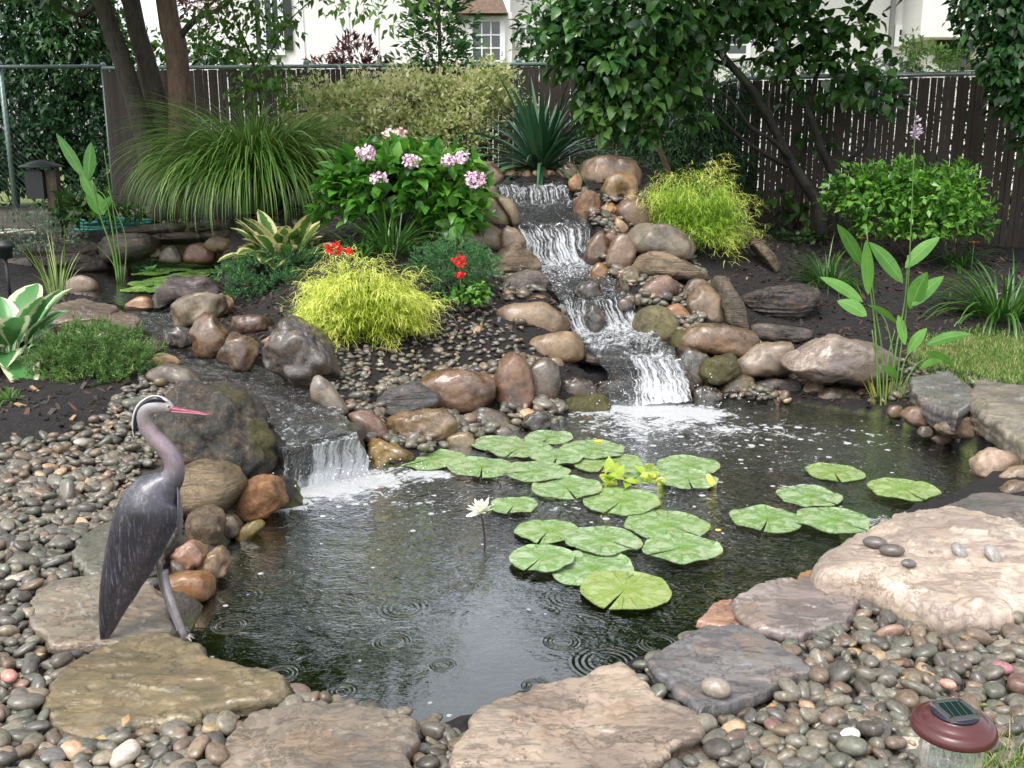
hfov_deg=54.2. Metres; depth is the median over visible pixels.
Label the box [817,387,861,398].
rock
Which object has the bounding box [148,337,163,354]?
rock
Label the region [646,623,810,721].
flagstone
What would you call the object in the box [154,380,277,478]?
boulder
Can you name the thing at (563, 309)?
cobble
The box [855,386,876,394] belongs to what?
rock
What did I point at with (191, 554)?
rock
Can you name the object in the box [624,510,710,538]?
lily pad
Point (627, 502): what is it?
lily pad
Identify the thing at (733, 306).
rock
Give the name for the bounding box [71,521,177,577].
flagstone
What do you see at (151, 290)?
lily pad
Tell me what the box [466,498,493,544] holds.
water lily
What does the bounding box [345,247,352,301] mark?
geranium
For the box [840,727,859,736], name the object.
pebble
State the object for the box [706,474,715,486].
lily bud
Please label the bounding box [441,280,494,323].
geranium foliage
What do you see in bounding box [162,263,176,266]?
water lettuce
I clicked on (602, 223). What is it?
pebble
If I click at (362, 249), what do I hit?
daylily
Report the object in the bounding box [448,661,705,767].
flagstone
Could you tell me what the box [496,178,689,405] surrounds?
waterfall
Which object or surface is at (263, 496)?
rock
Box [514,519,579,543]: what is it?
lily pad
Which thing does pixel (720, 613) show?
flagstone
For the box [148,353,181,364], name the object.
rock
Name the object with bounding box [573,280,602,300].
rock
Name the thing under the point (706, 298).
rock
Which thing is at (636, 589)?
lily pad
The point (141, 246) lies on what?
rock
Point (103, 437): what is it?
river gravel
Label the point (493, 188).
rock
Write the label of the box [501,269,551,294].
rock
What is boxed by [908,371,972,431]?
flagstone
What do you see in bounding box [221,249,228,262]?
rock
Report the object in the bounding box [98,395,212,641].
heron statue
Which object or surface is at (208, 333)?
rock
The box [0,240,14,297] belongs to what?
pond spotlight
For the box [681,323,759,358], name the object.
rock
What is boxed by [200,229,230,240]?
rock
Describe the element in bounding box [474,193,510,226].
rock
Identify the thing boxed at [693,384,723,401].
rock
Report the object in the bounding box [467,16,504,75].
window
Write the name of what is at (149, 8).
sky
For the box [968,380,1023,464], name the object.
flagstone
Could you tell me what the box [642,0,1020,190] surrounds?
sided house
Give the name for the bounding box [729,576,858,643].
flagstone
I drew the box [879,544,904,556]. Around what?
pebble
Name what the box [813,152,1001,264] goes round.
azalea
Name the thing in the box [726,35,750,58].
window
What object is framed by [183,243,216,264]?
rock
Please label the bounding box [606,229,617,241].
rock
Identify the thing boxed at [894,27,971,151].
shrub
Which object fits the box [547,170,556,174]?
rock
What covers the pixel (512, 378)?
rock
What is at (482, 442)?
lily pad
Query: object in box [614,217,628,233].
rock
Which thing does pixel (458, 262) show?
geranium
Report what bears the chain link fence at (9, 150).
on the ground at (20, 423)
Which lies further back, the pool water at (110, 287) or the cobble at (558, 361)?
the pool water at (110, 287)
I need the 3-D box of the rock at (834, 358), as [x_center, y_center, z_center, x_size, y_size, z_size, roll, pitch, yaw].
[2.046,-0.149,6.292,0.720,0.347,0.415,0,13,0]
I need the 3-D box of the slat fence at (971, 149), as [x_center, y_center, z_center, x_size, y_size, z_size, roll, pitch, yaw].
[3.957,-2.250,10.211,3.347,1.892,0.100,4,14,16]
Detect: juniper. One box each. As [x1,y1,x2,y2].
[18,313,169,386]
[209,241,324,300]
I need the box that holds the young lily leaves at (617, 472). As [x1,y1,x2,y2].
[599,457,665,487]
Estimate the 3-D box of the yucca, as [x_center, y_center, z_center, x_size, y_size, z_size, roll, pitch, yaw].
[0.268,-2.126,8.934,1.638,1.358,1.859,0,13,0]
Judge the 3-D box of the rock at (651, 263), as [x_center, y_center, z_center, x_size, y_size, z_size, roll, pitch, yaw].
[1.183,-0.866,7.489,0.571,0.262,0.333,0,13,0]
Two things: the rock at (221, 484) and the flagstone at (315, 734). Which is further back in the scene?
the rock at (221, 484)
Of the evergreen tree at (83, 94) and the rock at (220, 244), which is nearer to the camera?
the rock at (220, 244)
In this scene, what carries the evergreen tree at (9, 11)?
on the ground at (20, 423)
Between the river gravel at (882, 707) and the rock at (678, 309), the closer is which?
the river gravel at (882, 707)
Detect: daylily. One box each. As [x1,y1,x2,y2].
[303,222,406,276]
[327,191,452,261]
[772,232,880,297]
[915,251,1023,343]
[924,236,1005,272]
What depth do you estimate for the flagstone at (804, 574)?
3.53 m
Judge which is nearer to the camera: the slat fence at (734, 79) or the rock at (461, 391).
the rock at (461, 391)
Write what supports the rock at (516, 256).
on the ground at (20, 423)
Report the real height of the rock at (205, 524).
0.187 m
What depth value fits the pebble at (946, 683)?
2.68 m
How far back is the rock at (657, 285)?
7.05 m
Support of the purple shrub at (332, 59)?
on the ground at (20, 423)
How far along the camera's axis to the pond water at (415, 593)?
3.86 m
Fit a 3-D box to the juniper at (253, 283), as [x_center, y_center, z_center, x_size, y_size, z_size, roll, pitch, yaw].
[-1.877,-0.871,7.662,0.922,0.432,0.718,0,13,0]
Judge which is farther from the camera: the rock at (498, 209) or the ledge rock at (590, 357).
the rock at (498, 209)
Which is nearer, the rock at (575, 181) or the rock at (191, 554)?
the rock at (191, 554)
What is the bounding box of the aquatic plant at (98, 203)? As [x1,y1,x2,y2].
[56,133,126,282]
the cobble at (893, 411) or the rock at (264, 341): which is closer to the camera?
the cobble at (893, 411)
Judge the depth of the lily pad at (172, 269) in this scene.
9.49 m
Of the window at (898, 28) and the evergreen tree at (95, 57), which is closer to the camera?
the evergreen tree at (95, 57)
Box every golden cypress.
[277,243,456,353]
[629,154,771,266]
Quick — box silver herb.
[0,204,87,267]
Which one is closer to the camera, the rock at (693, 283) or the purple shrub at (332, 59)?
the rock at (693, 283)
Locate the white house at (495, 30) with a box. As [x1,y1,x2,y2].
[190,0,640,165]
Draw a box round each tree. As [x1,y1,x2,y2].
[0,0,87,199]
[0,0,454,222]
[0,19,96,205]
[13,0,128,189]
[35,17,113,201]
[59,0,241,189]
[366,0,507,175]
[508,0,1021,240]
[942,0,1023,169]
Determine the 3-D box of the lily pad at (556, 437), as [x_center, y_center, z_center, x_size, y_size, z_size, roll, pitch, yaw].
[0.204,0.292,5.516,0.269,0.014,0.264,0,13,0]
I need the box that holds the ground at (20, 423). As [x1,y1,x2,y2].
[0,153,1023,767]
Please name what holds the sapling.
on the ground at (20, 423)
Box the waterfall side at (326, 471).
[282,433,368,486]
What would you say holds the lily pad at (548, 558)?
on the pond water at (415, 593)
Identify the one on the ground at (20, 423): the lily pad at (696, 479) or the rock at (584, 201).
the rock at (584, 201)
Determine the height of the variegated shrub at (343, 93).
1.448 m
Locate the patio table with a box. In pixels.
[942,59,1006,182]
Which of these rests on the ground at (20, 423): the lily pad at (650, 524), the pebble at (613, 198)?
the pebble at (613, 198)
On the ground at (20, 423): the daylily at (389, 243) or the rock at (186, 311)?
the daylily at (389, 243)
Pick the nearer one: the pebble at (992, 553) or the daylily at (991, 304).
the pebble at (992, 553)
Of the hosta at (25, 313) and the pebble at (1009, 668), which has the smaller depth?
the pebble at (1009, 668)
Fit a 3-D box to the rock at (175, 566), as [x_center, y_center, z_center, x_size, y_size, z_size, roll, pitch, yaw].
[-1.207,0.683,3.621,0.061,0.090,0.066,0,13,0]
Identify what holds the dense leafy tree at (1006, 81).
on the ground at (20, 423)
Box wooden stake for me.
[646,114,675,181]
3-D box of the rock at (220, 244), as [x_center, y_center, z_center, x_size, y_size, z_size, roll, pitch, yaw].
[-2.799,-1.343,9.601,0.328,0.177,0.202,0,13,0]
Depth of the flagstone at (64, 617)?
3.10 m
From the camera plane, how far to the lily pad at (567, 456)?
5.11 m
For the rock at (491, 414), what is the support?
on the ground at (20, 423)
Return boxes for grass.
[103,85,379,240]
[905,324,1023,384]
[982,703,1023,767]
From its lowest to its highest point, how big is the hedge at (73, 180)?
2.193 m
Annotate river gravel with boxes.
[0,443,1023,767]
[1,207,1015,467]
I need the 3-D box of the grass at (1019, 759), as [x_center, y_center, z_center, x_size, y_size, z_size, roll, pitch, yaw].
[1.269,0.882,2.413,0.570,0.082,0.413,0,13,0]
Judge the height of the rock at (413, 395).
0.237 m
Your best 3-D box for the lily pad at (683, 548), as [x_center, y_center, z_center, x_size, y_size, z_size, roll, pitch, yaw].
[0.671,0.645,3.947,0.298,0.015,0.300,10,17,38]
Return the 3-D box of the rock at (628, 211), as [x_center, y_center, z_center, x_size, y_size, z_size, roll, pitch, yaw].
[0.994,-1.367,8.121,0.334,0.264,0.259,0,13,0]
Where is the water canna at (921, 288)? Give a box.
[820,115,970,405]
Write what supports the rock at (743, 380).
on the ground at (20, 423)
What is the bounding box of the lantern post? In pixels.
[18,159,65,239]
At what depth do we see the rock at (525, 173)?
8.75 m
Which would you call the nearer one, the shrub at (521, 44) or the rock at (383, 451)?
the rock at (383, 451)
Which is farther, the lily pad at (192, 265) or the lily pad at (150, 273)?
the lily pad at (192, 265)
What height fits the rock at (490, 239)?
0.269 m
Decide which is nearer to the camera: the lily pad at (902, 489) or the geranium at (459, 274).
the lily pad at (902, 489)
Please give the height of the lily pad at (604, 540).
0.014 m
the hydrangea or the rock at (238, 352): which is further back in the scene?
the hydrangea
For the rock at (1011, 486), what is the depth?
4.31 m
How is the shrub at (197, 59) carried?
on the ground at (20, 423)
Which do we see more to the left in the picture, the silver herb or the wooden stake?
the silver herb
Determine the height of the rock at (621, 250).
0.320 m
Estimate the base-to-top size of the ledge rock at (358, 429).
0.240 m
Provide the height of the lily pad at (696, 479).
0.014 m
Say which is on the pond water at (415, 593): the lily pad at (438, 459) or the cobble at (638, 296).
the lily pad at (438, 459)
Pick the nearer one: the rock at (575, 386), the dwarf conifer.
the rock at (575, 386)
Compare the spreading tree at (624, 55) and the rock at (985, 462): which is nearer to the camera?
the rock at (985, 462)
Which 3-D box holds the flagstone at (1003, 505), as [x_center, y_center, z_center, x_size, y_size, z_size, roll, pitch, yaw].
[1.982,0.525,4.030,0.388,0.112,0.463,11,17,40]
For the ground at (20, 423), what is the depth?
7.13 m
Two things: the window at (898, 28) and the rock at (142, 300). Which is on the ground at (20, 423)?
the rock at (142, 300)
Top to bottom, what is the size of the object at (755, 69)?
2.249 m
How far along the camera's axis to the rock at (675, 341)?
6.55 m
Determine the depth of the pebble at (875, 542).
3.46 m
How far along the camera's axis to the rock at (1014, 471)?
4.49 m
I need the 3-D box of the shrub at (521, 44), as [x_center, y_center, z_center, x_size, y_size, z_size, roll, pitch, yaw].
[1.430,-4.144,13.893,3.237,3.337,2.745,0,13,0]
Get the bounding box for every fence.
[0,61,100,210]
[100,58,716,208]
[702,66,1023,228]
[710,77,736,216]
[731,68,1023,247]
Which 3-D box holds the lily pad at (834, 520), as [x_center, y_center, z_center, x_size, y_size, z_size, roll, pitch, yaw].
[1.355,0.574,4.231,0.321,0.014,0.321,0,13,0]
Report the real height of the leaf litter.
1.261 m
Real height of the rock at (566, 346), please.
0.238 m
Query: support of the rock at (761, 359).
on the rock at (791, 384)
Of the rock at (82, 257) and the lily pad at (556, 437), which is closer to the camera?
the lily pad at (556, 437)
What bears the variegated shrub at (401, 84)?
on the ground at (20, 423)
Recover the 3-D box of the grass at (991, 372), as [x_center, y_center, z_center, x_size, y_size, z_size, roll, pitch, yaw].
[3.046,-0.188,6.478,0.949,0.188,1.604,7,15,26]
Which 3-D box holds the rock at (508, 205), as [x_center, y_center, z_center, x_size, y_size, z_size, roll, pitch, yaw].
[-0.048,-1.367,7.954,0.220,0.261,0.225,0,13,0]
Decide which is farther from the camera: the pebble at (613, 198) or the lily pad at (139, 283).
the lily pad at (139, 283)
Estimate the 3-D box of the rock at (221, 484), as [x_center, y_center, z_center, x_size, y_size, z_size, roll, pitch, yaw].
[-1.391,0.463,4.260,0.518,0.289,0.437,0,13,0]
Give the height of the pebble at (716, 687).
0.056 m
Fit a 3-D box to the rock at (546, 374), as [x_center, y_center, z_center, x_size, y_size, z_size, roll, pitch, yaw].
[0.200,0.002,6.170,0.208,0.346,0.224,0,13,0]
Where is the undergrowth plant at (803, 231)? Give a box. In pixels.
[749,221,827,247]
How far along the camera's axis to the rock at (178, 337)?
6.32 m
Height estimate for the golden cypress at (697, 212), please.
0.930 m
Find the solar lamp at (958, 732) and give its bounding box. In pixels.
[910,697,998,767]
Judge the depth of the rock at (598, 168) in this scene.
8.51 m
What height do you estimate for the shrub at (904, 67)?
2.215 m
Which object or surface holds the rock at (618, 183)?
on the ground at (20, 423)
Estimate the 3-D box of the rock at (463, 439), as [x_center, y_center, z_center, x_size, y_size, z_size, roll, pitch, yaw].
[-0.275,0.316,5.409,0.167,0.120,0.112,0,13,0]
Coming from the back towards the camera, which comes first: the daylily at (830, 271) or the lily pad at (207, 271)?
the lily pad at (207, 271)
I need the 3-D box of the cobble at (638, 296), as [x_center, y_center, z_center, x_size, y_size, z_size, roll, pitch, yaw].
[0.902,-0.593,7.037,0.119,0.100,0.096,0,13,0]
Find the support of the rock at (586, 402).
on the ground at (20, 423)
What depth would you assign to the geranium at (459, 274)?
6.71 m
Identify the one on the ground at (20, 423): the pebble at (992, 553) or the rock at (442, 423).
the rock at (442, 423)
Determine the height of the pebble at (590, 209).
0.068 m
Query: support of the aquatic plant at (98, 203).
in the pool water at (110, 287)
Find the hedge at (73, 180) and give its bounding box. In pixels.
[0,83,141,206]
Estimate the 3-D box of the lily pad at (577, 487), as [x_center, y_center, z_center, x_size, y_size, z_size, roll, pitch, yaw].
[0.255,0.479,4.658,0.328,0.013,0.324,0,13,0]
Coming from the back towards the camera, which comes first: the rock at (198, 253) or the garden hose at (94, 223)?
the garden hose at (94, 223)
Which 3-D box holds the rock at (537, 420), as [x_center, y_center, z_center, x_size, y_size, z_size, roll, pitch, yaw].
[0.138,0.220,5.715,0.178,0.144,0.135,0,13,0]
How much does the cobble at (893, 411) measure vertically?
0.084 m
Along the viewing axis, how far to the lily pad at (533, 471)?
4.87 m
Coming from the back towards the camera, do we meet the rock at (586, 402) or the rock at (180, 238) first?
the rock at (180, 238)
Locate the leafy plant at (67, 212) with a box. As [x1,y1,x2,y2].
[42,185,152,240]
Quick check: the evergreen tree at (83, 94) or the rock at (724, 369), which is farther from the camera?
the evergreen tree at (83, 94)
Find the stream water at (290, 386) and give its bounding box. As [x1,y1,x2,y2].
[116,293,354,445]
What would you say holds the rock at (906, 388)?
on the ground at (20, 423)
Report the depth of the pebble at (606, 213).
7.93 m
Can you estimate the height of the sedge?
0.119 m
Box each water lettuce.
[129,264,148,269]
[140,264,158,270]
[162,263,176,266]
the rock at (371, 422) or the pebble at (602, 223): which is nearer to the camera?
the rock at (371, 422)
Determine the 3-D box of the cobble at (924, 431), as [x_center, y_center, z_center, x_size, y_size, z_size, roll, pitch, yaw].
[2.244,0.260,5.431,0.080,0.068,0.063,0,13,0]
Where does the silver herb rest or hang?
on the ground at (20, 423)
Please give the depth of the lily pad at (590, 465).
5.05 m
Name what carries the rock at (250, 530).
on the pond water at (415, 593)
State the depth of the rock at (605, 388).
6.38 m
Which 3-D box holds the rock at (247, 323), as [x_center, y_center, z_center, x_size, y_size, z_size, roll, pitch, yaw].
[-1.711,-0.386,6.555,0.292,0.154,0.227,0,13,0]
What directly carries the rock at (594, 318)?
on the ground at (20, 423)
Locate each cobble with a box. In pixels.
[497,425,512,433]
[550,357,563,365]
[557,304,566,314]
[617,298,633,311]
[625,295,635,303]
[634,293,644,306]
[886,405,902,418]
[917,426,932,437]
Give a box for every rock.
[3,253,113,266]
[17,239,98,255]
[49,298,118,330]
[63,257,109,271]
[66,275,98,290]
[87,310,140,341]
[98,233,161,263]
[116,263,130,269]
[117,458,247,520]
[120,223,186,234]
[125,296,153,313]
[146,363,202,383]
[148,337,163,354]
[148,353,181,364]
[149,248,162,258]
[151,232,204,244]
[152,275,228,314]
[156,570,215,602]
[159,246,182,263]
[163,326,191,348]
[168,539,208,569]
[170,291,227,327]
[170,560,185,572]
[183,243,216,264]
[184,219,231,232]
[185,504,226,545]
[189,312,228,359]
[196,545,231,581]
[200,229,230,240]
[203,235,229,252]
[216,331,259,372]
[220,293,233,314]
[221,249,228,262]
[224,514,242,539]
[230,314,273,333]
[232,474,288,521]
[235,519,264,539]
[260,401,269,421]
[261,336,268,344]
[262,314,340,390]
[274,421,367,481]
[310,375,348,414]
[347,409,387,439]
[367,438,413,464]
[376,381,441,415]
[385,408,457,441]
[421,368,496,413]
[446,431,475,446]
[457,221,500,249]
[470,407,510,424]
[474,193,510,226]
[482,185,498,195]
[484,161,503,186]
[492,242,541,273]
[493,351,533,408]
[494,195,519,227]
[496,301,570,331]
[498,226,525,248]
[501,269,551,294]
[503,170,516,175]
[518,170,530,175]
[521,410,550,430]
[529,357,560,398]
[530,294,554,301]
[530,331,584,362]
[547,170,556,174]
[556,161,578,177]
[561,376,598,395]
[566,393,610,411]
[568,173,582,192]
[573,191,600,225]
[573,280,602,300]
[578,344,683,368]
[579,154,642,183]
[582,230,609,267]
[583,303,604,334]
[589,262,608,281]
[594,374,689,400]
[600,171,638,199]
[601,202,616,211]
[605,233,636,268]
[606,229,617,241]
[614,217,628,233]
[615,265,639,296]
[616,199,654,224]
[627,222,695,260]
[632,251,710,282]
[632,305,679,345]
[642,275,679,297]
[667,303,689,318]
[670,329,686,350]
[675,346,710,396]
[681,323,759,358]
[682,278,710,290]
[685,284,723,322]
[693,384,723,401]
[698,352,741,385]
[711,275,749,329]
[720,374,755,392]
[737,341,794,377]
[740,283,821,318]
[748,238,780,272]
[750,323,812,343]
[756,378,801,390]
[779,334,898,386]
[802,380,824,392]
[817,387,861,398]
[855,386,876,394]
[876,381,909,393]
[899,406,932,428]
[929,433,953,444]
[934,417,975,438]
[969,447,1020,477]
[975,426,983,437]
[999,465,1023,477]
[999,480,1023,493]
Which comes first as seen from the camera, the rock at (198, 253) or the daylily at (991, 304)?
the daylily at (991, 304)
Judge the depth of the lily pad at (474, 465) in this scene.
4.95 m
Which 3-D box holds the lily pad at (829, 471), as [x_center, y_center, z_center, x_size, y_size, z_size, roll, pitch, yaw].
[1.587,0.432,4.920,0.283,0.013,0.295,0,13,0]
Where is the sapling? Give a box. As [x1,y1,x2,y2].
[179,0,337,122]
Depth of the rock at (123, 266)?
9.58 m
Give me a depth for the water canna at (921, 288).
5.91 m
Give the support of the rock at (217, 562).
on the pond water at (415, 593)
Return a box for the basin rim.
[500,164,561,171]
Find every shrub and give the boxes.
[78,0,165,165]
[186,28,282,121]
[267,63,400,164]
[302,27,388,196]
[327,52,449,144]
[400,47,538,159]
[507,0,725,137]
[565,141,664,174]
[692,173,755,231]
[714,49,923,206]
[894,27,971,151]
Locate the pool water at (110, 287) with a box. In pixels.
[53,259,221,307]
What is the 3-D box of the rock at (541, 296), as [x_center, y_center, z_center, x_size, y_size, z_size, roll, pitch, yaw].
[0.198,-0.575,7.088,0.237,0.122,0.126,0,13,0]
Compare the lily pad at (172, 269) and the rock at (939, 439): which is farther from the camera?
the lily pad at (172, 269)
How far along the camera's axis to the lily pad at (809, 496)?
4.57 m
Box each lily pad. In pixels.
[120,286,150,291]
[127,280,163,286]
[131,271,169,275]
[139,286,159,292]
[143,276,187,282]
[153,267,191,271]
[165,272,209,277]
[173,264,215,267]
[186,269,219,273]
[401,449,465,470]
[447,456,510,477]
[471,435,520,450]
[485,439,552,457]
[491,497,537,513]
[499,461,570,481]
[509,544,574,572]
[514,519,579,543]
[525,430,572,444]
[530,448,583,463]
[531,475,601,499]
[551,550,633,585]
[559,439,624,459]
[564,526,642,555]
[574,452,641,472]
[580,570,671,609]
[583,487,660,515]
[614,463,663,483]
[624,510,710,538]
[642,533,722,564]
[657,454,719,472]
[657,469,718,488]
[729,504,801,532]
[776,485,842,506]
[795,507,869,533]
[805,462,865,481]
[867,477,940,501]
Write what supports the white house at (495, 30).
on the ground at (20, 423)
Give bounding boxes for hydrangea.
[302,126,504,243]
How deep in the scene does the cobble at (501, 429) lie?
5.62 m
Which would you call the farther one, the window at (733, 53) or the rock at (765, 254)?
the window at (733, 53)
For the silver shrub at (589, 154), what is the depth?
9.31 m
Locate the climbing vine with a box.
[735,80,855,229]
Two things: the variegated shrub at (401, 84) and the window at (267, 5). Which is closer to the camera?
the variegated shrub at (401, 84)
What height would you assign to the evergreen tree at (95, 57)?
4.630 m
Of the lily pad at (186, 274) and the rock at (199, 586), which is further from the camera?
the lily pad at (186, 274)
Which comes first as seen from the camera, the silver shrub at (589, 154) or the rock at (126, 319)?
the rock at (126, 319)
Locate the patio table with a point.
(968, 67)
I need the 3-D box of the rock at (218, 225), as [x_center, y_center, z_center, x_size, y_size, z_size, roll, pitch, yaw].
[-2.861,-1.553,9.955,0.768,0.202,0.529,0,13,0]
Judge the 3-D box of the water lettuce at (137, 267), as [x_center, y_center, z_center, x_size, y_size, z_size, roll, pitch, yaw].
[-3.566,-1.117,9.586,0.165,0.048,0.170,7,15,27]
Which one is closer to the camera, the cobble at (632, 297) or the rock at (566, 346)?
the rock at (566, 346)
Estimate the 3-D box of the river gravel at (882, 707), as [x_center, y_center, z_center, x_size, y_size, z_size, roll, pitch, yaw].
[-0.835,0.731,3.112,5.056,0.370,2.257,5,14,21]
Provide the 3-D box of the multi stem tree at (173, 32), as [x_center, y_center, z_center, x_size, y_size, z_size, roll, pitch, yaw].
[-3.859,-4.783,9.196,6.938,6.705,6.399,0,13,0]
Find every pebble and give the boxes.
[1,669,16,682]
[588,207,597,214]
[599,220,607,226]
[601,210,610,217]
[609,195,618,201]
[701,677,730,698]
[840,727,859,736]
[863,536,887,548]
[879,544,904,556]
[901,559,916,567]
[939,678,956,689]
[951,542,967,557]
[984,544,1001,562]
[991,661,1013,674]
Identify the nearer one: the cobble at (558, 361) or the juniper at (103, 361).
the juniper at (103, 361)
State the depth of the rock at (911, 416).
5.48 m
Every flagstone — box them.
[26,574,175,655]
[40,631,292,740]
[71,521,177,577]
[220,701,420,767]
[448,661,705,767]
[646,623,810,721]
[696,599,740,627]
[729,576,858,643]
[797,570,811,578]
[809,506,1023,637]
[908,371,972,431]
[947,492,1023,526]
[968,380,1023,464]
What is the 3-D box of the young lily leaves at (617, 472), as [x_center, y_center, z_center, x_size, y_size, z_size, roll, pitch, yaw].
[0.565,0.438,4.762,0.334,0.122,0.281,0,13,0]
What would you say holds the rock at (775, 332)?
on the ground at (20, 423)
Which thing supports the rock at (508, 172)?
on the ground at (20, 423)
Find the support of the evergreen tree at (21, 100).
on the ground at (20, 423)
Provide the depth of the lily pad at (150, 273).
9.21 m
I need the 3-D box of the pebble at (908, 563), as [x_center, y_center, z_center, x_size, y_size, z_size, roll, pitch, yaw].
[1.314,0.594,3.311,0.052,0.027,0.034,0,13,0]
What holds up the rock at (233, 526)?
on the pond water at (415, 593)
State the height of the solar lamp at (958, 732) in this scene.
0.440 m
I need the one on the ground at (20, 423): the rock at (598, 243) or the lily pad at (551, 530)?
the rock at (598, 243)
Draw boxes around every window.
[260,0,285,54]
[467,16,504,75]
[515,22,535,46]
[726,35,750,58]
[893,25,909,46]
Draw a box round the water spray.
[272,265,758,491]
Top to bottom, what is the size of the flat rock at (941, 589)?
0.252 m
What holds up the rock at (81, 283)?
on the pool water at (110, 287)
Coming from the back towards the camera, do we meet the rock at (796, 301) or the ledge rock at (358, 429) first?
the rock at (796, 301)
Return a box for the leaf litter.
[4,187,1007,752]
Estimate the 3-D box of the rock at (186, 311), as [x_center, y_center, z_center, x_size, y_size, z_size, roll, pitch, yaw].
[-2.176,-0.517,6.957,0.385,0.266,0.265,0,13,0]
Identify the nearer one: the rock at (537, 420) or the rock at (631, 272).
the rock at (537, 420)
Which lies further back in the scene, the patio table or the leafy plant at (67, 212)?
the patio table
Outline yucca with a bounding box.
[460,71,628,207]
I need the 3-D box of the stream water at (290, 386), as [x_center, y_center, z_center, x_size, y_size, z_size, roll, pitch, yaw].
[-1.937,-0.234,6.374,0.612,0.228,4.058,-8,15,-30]
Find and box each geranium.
[321,240,358,338]
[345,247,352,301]
[451,254,466,312]
[455,271,465,314]
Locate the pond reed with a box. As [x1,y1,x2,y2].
[12,228,80,294]
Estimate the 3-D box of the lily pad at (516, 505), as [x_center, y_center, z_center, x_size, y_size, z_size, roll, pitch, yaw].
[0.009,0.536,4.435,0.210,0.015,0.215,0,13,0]
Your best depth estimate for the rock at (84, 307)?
6.89 m
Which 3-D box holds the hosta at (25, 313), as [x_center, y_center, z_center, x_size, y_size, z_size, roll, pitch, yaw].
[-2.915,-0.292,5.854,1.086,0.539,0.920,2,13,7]
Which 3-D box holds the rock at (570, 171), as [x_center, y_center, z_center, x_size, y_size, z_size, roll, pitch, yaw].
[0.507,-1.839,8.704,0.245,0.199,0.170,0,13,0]
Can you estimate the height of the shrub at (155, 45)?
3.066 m
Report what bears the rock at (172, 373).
on the ground at (20, 423)
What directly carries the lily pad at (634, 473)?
on the pond water at (415, 593)
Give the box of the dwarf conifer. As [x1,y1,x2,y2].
[399,229,504,303]
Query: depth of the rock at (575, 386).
6.23 m
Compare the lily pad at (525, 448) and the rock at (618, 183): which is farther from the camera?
the rock at (618, 183)
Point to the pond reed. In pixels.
(50, 288)
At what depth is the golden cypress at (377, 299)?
6.24 m
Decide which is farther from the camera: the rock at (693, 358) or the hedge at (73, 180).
the hedge at (73, 180)
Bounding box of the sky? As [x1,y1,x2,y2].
[0,0,509,153]
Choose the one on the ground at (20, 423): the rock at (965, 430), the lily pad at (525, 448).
the rock at (965, 430)
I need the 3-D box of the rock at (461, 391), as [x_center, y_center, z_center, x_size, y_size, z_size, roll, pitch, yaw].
[-0.314,0.047,5.894,0.449,0.295,0.309,0,13,0]
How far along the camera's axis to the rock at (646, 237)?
7.67 m
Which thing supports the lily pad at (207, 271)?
on the pool water at (110, 287)
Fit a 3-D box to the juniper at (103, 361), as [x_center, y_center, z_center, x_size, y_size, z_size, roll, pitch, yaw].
[-2.367,-0.200,5.664,0.807,0.394,0.754,0,13,0]
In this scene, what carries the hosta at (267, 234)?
on the ground at (20, 423)
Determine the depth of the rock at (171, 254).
9.55 m
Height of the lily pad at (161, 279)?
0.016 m
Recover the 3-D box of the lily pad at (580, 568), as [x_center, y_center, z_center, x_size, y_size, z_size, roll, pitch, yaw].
[0.299,0.696,3.791,0.326,0.015,0.326,0,13,0]
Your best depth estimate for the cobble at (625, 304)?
6.96 m
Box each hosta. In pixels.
[0,283,108,381]
[217,209,333,276]
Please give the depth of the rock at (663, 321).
6.77 m
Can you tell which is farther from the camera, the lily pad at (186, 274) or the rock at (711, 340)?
the lily pad at (186, 274)
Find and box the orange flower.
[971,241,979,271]
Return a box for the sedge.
[0,384,23,405]
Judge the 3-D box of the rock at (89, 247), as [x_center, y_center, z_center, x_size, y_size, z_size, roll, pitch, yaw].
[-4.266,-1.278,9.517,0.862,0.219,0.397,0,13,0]
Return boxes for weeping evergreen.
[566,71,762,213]
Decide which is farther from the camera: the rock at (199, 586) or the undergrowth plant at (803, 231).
the undergrowth plant at (803, 231)
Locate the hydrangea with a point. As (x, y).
(376, 168)
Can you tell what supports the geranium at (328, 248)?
on the ground at (20, 423)
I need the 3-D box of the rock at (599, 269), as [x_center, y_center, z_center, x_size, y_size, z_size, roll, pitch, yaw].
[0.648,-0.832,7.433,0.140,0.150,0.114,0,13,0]
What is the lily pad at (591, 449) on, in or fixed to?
on the pond water at (415, 593)
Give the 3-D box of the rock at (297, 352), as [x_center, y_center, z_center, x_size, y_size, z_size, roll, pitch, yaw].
[-1.190,-0.172,5.665,0.422,0.437,0.390,0,13,0]
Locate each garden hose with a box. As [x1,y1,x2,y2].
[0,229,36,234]
[74,217,152,230]
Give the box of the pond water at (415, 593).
[189,397,983,722]

